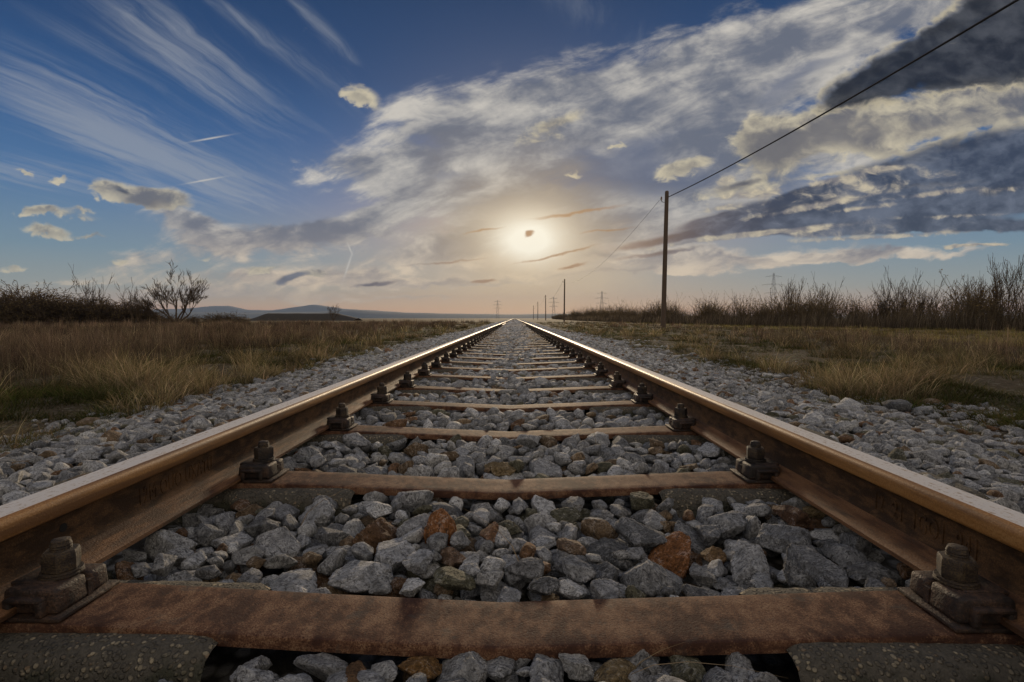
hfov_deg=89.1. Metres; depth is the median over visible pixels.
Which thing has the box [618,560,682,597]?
ballast stone
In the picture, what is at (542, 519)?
ballast stone
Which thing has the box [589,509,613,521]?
ballast stone
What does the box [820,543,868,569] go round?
ballast stone
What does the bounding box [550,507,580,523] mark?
ballast stone
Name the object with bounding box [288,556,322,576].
ballast stone
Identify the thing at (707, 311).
hedge shrub
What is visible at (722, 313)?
hedge shrub
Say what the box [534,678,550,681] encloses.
ballast stone
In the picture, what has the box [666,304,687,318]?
hedge shrub
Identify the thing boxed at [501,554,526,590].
ballast stone
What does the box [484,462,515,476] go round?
ballast stone
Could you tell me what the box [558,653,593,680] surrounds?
ballast stone
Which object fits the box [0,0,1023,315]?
sky
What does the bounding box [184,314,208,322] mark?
bush
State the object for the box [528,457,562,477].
ballast stone
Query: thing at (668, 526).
ballast stone
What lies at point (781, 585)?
ballast stone
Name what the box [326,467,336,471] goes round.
ballast stone
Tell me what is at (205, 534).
ballast stone
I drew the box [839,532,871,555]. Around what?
ballast stone
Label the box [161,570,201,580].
ballast stone
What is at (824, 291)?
hedge sapling
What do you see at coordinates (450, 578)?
ballast stone
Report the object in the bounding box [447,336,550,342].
railway sleeper
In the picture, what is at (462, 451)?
ballast stone
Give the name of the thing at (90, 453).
ballast stone
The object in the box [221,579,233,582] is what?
ballast stone
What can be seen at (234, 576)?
ballast stone
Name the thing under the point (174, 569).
ballast stone
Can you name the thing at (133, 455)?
ballast stone
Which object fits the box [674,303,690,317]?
hedge shrub
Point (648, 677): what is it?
ballast stone
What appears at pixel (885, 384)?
dry grass
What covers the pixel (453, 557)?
ballast stone
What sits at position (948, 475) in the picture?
ballast stone
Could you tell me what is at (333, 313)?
bare tree
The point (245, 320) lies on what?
bush
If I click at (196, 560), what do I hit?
ballast stone
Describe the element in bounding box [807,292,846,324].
hedge shrub
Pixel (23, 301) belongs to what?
bare bush
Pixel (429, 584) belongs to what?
ballast stone
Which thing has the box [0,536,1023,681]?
railway sleeper
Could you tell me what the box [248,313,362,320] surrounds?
field bank
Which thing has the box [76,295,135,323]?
bare bush
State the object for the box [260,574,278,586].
ballast stone
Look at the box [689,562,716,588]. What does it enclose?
ballast stone
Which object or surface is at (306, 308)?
hills
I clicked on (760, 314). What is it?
hedge shrub
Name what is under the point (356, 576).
ballast stone
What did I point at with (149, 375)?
dry grass
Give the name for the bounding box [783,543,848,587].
ballast stone
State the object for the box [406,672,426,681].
ballast stone
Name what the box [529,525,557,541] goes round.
ballast stone
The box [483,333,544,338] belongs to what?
railway sleeper
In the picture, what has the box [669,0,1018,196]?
cable
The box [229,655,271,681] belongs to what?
ballast stone
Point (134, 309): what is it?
sapling
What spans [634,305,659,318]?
hedge shrub
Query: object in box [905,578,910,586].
ballast stone
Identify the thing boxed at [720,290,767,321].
hedge shrub
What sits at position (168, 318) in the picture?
bush
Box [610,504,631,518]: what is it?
ballast stone
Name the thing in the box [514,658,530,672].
ballast stone
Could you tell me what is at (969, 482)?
ballast stone
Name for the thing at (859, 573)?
ballast stone
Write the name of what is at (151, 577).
ballast stone
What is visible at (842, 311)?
hedge shrub
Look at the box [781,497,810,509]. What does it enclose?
ballast stone
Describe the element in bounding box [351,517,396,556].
ballast stone
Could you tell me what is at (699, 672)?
ballast stone
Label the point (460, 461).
ballast stone
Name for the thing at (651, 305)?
hedge shrub
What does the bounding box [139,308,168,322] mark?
bare bush
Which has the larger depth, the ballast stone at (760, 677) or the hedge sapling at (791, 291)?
the hedge sapling at (791, 291)
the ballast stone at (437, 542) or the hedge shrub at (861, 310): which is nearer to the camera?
the ballast stone at (437, 542)
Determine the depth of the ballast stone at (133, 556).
1.01 m
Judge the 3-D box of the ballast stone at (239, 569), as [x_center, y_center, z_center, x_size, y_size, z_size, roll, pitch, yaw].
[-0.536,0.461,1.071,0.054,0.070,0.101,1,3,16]
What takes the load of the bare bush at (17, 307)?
on the ground at (222, 664)
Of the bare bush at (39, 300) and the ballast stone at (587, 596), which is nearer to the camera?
the ballast stone at (587, 596)
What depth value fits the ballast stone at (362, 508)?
1.27 m
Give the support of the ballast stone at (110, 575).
on the track ballast at (872, 435)
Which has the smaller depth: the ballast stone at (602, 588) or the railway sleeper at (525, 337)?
the ballast stone at (602, 588)
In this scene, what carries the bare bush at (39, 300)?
on the ground at (222, 664)
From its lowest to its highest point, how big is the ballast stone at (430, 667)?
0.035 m
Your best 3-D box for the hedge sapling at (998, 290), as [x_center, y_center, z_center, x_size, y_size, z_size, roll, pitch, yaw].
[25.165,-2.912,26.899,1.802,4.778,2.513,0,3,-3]
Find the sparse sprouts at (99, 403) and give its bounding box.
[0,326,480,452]
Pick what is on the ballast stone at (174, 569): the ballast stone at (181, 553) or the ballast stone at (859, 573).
the ballast stone at (181, 553)
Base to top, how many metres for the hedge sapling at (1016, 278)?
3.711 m
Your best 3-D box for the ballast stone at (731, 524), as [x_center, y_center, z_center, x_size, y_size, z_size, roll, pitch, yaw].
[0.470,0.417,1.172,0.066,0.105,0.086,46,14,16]
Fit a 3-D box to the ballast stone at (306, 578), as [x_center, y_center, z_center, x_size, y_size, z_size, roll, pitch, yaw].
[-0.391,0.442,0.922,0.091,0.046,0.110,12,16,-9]
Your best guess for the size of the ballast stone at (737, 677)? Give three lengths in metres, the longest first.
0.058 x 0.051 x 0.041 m
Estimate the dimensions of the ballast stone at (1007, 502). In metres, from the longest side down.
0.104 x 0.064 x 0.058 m
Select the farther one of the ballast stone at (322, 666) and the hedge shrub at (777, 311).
the hedge shrub at (777, 311)
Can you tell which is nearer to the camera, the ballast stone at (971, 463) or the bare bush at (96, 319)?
the ballast stone at (971, 463)
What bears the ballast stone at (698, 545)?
on the ground at (222, 664)
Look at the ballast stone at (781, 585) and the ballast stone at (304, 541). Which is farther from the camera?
the ballast stone at (304, 541)
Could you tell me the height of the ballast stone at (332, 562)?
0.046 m
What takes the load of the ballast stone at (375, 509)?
on the track ballast at (872, 435)
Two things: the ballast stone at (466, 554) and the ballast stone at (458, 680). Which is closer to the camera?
the ballast stone at (458, 680)
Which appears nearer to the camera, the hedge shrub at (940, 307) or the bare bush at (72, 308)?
the hedge shrub at (940, 307)
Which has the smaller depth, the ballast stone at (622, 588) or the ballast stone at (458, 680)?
the ballast stone at (458, 680)
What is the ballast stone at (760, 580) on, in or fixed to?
on the track ballast at (872, 435)
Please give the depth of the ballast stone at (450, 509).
1.26 m
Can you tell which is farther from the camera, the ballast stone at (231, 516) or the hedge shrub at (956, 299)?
the hedge shrub at (956, 299)
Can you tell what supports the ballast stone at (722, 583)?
on the track ballast at (872, 435)
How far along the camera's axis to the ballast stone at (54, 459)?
1.75 m
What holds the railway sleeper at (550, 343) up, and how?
on the ground at (222, 664)
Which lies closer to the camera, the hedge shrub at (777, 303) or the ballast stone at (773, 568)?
the ballast stone at (773, 568)
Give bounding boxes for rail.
[0,319,511,622]
[516,319,1023,637]
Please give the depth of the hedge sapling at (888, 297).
33.84 m
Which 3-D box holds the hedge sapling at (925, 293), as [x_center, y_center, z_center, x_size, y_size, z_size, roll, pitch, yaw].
[24.406,-2.513,30.883,1.907,3.626,1.368,0,3,-7]
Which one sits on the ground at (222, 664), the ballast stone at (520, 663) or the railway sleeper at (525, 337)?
the railway sleeper at (525, 337)
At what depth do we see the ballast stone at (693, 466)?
1.58 m
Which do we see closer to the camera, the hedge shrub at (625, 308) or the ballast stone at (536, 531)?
the ballast stone at (536, 531)
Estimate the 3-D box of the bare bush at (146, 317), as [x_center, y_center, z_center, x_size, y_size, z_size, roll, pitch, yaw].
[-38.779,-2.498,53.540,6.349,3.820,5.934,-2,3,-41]
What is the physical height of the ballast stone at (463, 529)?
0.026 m
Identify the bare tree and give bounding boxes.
[133,259,209,322]
[328,304,340,320]
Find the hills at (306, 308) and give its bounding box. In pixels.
[153,304,449,313]
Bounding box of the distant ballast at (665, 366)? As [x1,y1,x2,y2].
[236,320,764,390]
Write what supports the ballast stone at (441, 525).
on the ballast stone at (409, 574)
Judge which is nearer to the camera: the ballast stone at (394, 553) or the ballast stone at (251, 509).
the ballast stone at (394, 553)
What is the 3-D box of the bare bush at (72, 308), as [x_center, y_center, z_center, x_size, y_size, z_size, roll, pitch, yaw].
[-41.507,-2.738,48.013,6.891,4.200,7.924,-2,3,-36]
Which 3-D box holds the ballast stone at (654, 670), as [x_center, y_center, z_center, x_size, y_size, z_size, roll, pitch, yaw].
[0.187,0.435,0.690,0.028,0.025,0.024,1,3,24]
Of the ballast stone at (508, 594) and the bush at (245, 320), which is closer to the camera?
the ballast stone at (508, 594)
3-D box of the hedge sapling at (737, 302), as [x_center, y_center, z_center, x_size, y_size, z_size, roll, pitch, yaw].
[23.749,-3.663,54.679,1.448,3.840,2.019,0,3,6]
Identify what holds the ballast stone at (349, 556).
on the ground at (222, 664)
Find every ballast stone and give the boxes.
[0,479,25,495]
[1,489,30,504]
[33,456,61,466]
[55,471,85,482]
[70,446,102,463]
[107,571,113,579]
[114,561,143,579]
[115,451,148,463]
[121,550,146,562]
[131,562,150,577]
[143,567,156,580]
[144,529,197,559]
[150,553,177,576]
[157,566,181,580]
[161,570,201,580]
[167,547,193,566]
[180,550,207,570]
[182,513,199,527]
[193,523,225,546]
[209,511,235,525]
[211,532,253,556]
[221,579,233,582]
[224,572,241,581]
[229,520,249,535]
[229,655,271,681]
[231,545,264,566]
[234,504,263,518]
[235,543,265,572]
[236,567,262,582]
[236,665,275,681]
[244,515,281,539]
[253,508,275,521]
[254,526,300,566]
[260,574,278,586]
[262,554,297,568]
[268,568,316,591]
[273,504,299,526]
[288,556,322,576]
[290,531,297,537]
[292,446,321,469]
[293,652,347,680]
[294,585,308,592]
[296,535,310,550]
[298,498,335,537]
[301,544,327,555]
[309,587,331,593]
[314,526,347,546]
[317,548,346,575]
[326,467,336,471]
[327,545,356,566]
[327,560,393,592]
[342,518,364,537]
[345,661,365,681]
[350,501,368,516]
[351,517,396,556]
[364,501,392,518]
[365,577,417,597]
[368,579,391,594]
[370,660,397,681]
[374,537,415,572]
[391,490,433,512]
[396,513,429,543]
[397,656,441,681]
[399,578,424,596]
[402,548,434,575]
[403,466,433,476]
[405,561,444,580]
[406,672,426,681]
[416,577,460,598]
[423,508,456,545]
[426,532,447,552]
[430,502,463,517]
[433,566,475,590]
[436,651,487,681]
[436,678,467,681]
[440,546,465,568]
[450,530,470,550]
[454,446,469,455]
[454,455,474,477]
[456,524,470,538]
[458,553,478,578]
[459,551,475,566]
[460,565,480,600]
[471,503,496,522]
[475,570,503,590]
[479,522,498,542]
[479,555,505,572]
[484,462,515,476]
[486,656,514,680]
[493,525,512,548]
[497,586,521,601]
[498,520,521,534]
[500,472,525,479]
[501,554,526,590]
[506,557,544,582]
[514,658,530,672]
[515,434,541,448]
[524,511,556,533]
[527,576,559,595]
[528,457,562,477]
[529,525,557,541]
[529,653,563,681]
[530,536,555,548]
[531,495,555,513]
[534,549,559,577]
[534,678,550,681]
[543,561,550,574]
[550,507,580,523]
[555,555,586,576]
[555,579,589,599]
[556,537,586,555]
[556,550,586,562]
[557,576,591,599]
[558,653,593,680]
[561,496,584,512]
[562,554,595,582]
[578,661,602,681]
[581,519,618,539]
[586,537,637,565]
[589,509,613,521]
[589,561,619,582]
[590,447,614,461]
[590,578,618,598]
[594,658,636,681]
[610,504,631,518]
[614,517,666,553]
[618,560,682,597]
[618,583,626,598]
[621,649,659,666]
[629,509,648,524]
[630,491,655,510]
[642,659,662,675]
[643,509,665,530]
[643,670,668,681]
[648,531,690,578]
[660,521,675,533]
[661,664,671,673]
[668,655,706,681]
[674,520,706,554]
[679,463,699,471]
[681,583,712,596]
[686,551,702,574]
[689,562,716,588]
[695,442,720,457]
[695,525,721,546]
[700,546,726,563]
[701,510,746,545]
[701,586,720,595]
[701,666,731,681]
[713,576,736,589]
[721,586,744,595]
[725,652,751,680]
[730,539,769,589]
[731,503,747,511]
[732,669,754,681]
[748,672,780,681]
[750,572,773,587]
[754,523,811,553]
[769,566,779,573]
[772,505,814,529]
[773,583,788,587]
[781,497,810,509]
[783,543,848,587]
[783,561,815,587]
[802,505,825,518]
[809,528,841,543]
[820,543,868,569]
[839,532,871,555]
[846,561,897,587]
[885,567,901,584]
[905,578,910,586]
[908,449,942,469]
[935,478,955,486]
[937,472,954,478]
[949,458,978,466]
[961,478,982,487]
[979,487,1020,500]
[988,497,1021,511]
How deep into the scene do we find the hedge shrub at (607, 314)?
91.88 m
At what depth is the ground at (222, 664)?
3.10 m
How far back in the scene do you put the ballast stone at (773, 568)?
1.04 m
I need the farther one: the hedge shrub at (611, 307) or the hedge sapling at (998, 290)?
the hedge shrub at (611, 307)
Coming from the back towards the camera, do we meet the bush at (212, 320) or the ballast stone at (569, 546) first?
the bush at (212, 320)
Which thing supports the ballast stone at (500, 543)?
on the track ballast at (872, 435)
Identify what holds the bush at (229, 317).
on the ground at (222, 664)
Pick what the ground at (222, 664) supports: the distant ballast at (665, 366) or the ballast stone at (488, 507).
the distant ballast at (665, 366)
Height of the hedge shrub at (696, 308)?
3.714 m
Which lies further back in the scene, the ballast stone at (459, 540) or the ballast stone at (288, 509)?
the ballast stone at (288, 509)
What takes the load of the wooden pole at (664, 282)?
on the ground at (222, 664)
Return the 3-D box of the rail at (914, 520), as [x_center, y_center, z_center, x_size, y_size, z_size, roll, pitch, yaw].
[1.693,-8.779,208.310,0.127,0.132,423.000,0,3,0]
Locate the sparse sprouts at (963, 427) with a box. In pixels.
[549,325,1023,458]
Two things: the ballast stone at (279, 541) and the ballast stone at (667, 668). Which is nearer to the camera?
the ballast stone at (667, 668)
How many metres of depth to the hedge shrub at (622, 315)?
79.91 m
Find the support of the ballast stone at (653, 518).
on the track ballast at (872, 435)
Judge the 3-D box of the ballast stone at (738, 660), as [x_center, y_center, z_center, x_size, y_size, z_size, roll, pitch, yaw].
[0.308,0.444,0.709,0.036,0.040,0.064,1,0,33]
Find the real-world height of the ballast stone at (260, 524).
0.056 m
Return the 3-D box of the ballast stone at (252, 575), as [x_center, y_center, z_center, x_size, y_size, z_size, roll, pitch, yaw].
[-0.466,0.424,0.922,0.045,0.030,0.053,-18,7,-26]
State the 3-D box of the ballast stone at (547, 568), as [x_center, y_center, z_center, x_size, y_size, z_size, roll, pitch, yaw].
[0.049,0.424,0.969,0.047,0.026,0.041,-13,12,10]
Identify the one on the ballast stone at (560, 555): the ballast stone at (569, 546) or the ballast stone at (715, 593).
the ballast stone at (569, 546)
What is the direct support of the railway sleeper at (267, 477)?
on the ground at (222, 664)
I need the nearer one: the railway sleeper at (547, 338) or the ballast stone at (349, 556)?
the ballast stone at (349, 556)
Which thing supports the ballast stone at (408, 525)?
on the track ballast at (872, 435)
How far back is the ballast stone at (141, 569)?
0.92 m
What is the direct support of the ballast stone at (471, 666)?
on the ground at (222, 664)
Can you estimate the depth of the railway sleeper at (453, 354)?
5.74 m
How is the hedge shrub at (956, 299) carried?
on the ground at (222, 664)
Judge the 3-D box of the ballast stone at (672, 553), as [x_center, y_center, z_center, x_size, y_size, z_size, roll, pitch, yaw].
[0.325,0.437,1.039,0.107,0.060,0.081,-43,33,-27]
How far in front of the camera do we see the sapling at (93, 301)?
48.06 m
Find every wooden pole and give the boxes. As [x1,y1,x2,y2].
[563,279,564,321]
[660,191,668,328]
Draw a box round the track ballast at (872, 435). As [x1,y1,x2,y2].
[0,373,1023,681]
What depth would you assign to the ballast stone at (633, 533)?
1.07 m
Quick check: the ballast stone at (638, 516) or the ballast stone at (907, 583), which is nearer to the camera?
the ballast stone at (907, 583)
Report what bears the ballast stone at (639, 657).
on the track ballast at (872, 435)
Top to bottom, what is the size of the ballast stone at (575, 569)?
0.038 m
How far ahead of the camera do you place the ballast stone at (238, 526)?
1.13 m
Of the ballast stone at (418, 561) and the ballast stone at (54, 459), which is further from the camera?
the ballast stone at (54, 459)
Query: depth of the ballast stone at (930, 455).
1.74 m
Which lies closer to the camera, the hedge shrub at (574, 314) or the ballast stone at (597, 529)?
the ballast stone at (597, 529)
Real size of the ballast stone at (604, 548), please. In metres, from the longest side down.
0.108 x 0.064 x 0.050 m
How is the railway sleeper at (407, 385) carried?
on the ground at (222, 664)
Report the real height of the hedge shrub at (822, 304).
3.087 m
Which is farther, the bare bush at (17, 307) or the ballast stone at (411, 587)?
the bare bush at (17, 307)
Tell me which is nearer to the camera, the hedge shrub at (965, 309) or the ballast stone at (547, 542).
the ballast stone at (547, 542)
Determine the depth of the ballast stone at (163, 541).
1.04 m
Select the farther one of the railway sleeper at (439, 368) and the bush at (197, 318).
the bush at (197, 318)
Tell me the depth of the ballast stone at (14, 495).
1.24 m
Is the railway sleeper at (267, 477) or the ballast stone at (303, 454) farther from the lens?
the ballast stone at (303, 454)
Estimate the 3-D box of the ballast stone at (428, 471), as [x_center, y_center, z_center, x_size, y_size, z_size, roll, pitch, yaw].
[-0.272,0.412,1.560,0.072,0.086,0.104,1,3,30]
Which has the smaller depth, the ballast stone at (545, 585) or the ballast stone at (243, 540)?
the ballast stone at (545, 585)
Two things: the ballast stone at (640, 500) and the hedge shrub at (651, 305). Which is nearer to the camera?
the ballast stone at (640, 500)
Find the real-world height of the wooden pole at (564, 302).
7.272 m
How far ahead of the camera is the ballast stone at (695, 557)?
1.06 m
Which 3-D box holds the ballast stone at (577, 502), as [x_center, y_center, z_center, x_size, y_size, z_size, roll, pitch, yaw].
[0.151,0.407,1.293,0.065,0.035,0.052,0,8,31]
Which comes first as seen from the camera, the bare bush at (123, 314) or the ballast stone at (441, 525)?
the ballast stone at (441, 525)
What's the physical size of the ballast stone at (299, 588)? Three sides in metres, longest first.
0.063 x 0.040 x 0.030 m
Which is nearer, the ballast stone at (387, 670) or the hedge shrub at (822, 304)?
the ballast stone at (387, 670)
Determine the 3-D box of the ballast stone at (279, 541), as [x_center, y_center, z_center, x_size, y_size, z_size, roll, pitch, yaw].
[-0.480,0.417,1.061,0.078,0.070,0.094,-2,3,-36]
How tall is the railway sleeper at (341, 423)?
0.308 m
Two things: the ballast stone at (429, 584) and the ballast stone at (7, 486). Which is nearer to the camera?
the ballast stone at (429, 584)
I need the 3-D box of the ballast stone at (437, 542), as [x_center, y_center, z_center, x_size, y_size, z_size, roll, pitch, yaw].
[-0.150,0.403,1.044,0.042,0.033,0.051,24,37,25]
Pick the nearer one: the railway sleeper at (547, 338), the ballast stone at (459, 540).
the ballast stone at (459, 540)
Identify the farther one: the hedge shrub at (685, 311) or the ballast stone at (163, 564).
the hedge shrub at (685, 311)
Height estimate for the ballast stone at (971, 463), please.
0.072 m
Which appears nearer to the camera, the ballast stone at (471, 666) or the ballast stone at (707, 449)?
the ballast stone at (471, 666)
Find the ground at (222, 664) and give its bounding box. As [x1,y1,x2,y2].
[0,318,1023,681]
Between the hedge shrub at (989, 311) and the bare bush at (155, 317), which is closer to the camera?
the hedge shrub at (989, 311)
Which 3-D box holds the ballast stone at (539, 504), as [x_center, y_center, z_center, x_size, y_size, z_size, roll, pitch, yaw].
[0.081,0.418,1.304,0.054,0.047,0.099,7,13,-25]
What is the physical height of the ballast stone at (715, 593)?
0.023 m
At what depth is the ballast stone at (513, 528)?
1.13 m
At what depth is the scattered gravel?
3.38 m
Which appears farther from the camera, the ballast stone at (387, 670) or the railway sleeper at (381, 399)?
the railway sleeper at (381, 399)
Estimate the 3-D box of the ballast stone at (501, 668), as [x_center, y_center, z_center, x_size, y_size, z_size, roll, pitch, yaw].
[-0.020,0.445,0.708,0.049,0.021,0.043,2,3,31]
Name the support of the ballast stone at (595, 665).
on the track ballast at (872, 435)
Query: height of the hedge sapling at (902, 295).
4.053 m
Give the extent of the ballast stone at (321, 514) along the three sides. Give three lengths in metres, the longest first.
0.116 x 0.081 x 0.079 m
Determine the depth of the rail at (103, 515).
1.10 m
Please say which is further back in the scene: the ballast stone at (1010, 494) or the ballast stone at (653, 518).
the ballast stone at (1010, 494)
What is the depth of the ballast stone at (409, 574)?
0.99 m
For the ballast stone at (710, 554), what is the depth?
1.01 m
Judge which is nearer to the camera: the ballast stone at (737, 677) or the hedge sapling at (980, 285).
the ballast stone at (737, 677)
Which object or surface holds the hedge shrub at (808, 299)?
on the ground at (222, 664)
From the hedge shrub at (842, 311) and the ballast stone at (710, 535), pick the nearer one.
the ballast stone at (710, 535)
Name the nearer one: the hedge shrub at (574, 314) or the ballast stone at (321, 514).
the ballast stone at (321, 514)
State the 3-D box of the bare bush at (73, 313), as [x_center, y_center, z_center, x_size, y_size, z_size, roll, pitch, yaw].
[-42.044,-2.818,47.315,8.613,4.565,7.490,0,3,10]
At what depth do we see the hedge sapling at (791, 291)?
45.26 m
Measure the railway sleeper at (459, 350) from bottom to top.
0.308 m
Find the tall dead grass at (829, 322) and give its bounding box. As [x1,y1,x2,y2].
[562,302,1023,330]
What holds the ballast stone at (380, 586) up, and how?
on the ballast stone at (356, 576)
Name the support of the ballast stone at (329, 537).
on the track ballast at (872, 435)
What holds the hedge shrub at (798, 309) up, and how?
on the ground at (222, 664)
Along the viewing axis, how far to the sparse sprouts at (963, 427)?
5.86 m
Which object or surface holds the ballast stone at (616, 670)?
on the track ballast at (872, 435)
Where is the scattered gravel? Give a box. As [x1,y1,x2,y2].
[0,330,1023,463]
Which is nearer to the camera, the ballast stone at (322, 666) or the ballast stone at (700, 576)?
the ballast stone at (322, 666)
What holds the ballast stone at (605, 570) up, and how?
on the track ballast at (872, 435)
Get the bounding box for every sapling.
[69,264,113,321]
[114,277,148,322]
[731,289,743,315]
[781,278,804,306]
[813,274,844,305]
[872,269,903,319]
[885,266,922,319]
[909,267,945,317]
[960,274,991,322]
[972,255,1023,325]
[1005,261,1023,319]
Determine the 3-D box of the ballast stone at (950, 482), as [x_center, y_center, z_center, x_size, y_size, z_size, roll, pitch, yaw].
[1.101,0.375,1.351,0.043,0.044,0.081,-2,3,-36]
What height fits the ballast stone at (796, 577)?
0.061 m
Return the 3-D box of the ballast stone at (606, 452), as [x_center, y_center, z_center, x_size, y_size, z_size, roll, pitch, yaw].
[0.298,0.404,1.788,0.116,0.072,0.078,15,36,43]
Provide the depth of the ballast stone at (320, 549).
1.04 m
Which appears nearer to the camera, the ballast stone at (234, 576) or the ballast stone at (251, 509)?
the ballast stone at (234, 576)
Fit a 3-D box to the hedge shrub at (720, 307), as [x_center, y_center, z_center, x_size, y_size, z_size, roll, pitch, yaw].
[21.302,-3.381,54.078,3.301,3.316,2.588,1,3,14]
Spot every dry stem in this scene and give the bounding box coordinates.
[437,501,518,560]
[627,638,784,678]
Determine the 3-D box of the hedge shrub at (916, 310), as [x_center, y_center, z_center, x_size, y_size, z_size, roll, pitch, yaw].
[23.544,-1.930,30.439,2.753,2.486,2.761,2,3,33]
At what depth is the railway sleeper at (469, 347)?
7.62 m
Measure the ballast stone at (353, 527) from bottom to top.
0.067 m
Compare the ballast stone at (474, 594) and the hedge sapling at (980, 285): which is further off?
the hedge sapling at (980, 285)
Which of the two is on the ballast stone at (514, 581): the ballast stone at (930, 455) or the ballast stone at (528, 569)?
the ballast stone at (528, 569)
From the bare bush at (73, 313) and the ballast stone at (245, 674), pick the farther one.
the bare bush at (73, 313)
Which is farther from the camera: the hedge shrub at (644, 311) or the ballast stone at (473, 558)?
the hedge shrub at (644, 311)
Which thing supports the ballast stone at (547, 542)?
on the ballast stone at (553, 562)
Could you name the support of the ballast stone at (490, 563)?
on the track ballast at (872, 435)
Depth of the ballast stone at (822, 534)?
1.10 m
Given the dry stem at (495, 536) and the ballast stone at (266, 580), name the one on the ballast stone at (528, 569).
the dry stem at (495, 536)
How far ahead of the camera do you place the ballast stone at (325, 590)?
0.87 m
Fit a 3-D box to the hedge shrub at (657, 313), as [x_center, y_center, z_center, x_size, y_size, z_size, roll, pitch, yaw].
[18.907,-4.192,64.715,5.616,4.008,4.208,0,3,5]
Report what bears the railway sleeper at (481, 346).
on the ground at (222, 664)
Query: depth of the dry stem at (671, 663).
0.67 m
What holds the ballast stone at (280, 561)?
on the track ballast at (872, 435)
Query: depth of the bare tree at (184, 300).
51.78 m
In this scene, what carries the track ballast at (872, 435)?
on the ground at (222, 664)
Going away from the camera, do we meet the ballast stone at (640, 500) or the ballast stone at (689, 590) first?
the ballast stone at (689, 590)
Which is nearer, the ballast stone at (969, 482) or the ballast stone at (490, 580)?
the ballast stone at (490, 580)
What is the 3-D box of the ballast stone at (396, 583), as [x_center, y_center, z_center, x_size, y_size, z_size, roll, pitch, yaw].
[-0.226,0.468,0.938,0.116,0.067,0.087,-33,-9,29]
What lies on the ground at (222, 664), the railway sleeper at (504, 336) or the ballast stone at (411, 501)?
the railway sleeper at (504, 336)
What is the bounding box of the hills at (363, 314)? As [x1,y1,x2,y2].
[160,310,1013,317]
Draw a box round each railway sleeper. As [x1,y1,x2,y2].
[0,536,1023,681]
[33,440,989,525]
[191,403,836,457]
[267,383,755,417]
[321,371,700,397]
[348,362,676,383]
[375,356,652,372]
[406,348,577,360]
[414,345,611,356]
[441,352,636,366]
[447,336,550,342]
[461,343,564,352]
[466,341,560,349]
[470,339,556,347]
[473,337,553,344]
[479,335,548,341]
[481,334,546,339]
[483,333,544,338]
[484,332,565,337]
[486,332,541,336]
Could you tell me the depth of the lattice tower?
516.98 m
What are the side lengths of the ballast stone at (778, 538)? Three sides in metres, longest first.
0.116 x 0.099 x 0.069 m
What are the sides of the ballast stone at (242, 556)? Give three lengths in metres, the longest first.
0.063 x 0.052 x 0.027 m
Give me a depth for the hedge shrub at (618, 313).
83.27 m
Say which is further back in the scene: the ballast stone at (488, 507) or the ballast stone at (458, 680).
the ballast stone at (488, 507)
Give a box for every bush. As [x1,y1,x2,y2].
[0,279,89,323]
[0,280,81,324]
[0,284,59,323]
[1,286,110,324]
[22,289,107,324]
[37,287,132,323]
[76,294,156,322]
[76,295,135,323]
[105,299,166,323]
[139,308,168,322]
[157,311,178,322]
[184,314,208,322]
[200,312,225,322]
[207,311,245,322]
[236,316,251,322]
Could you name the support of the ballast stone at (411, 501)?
on the ballast stone
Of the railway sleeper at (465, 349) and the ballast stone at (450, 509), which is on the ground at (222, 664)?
the railway sleeper at (465, 349)
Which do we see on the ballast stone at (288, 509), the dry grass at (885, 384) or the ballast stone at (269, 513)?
the ballast stone at (269, 513)
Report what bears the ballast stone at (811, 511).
on the ground at (222, 664)
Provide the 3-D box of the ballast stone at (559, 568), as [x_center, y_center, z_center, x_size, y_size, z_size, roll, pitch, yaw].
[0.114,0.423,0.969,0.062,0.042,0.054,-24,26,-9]
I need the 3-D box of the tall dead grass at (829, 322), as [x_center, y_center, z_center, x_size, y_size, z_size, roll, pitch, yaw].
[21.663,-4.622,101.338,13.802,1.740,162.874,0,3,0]
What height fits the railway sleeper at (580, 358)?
0.308 m
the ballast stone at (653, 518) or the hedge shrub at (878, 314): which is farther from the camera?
the hedge shrub at (878, 314)
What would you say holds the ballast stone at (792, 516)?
on the track ballast at (872, 435)
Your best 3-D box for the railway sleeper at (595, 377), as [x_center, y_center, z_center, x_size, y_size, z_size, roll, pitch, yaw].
[-0.002,0.312,3.916,2.440,0.308,0.312,0,3,0]
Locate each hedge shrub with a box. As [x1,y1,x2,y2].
[569,308,583,318]
[602,300,625,314]
[602,308,620,316]
[612,297,636,315]
[614,311,630,320]
[615,307,627,316]
[626,305,641,318]
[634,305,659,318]
[640,295,669,316]
[643,292,682,317]
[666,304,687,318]
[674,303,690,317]
[689,293,721,316]
[690,301,724,318]
[691,289,735,320]
[704,297,731,315]
[717,304,735,320]
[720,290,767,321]
[743,296,778,321]
[752,283,823,316]
[760,296,796,322]
[773,284,823,325]
[777,283,834,323]
[798,287,843,323]
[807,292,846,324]
[826,288,878,325]
[840,295,885,327]
[853,287,904,325]
[871,283,924,320]
[885,286,941,325]
[903,278,970,326]
[935,260,1022,326]
[943,282,1002,328]
[946,277,1023,330]
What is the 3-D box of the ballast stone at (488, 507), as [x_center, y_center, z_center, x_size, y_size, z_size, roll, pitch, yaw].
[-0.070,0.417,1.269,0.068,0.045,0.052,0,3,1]
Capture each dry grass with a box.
[0,314,494,446]
[536,317,1023,432]
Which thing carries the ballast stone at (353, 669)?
on the track ballast at (872, 435)
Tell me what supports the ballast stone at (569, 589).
on the track ballast at (872, 435)
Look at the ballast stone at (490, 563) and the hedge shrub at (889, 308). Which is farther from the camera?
the hedge shrub at (889, 308)
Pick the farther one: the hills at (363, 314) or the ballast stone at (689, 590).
the hills at (363, 314)

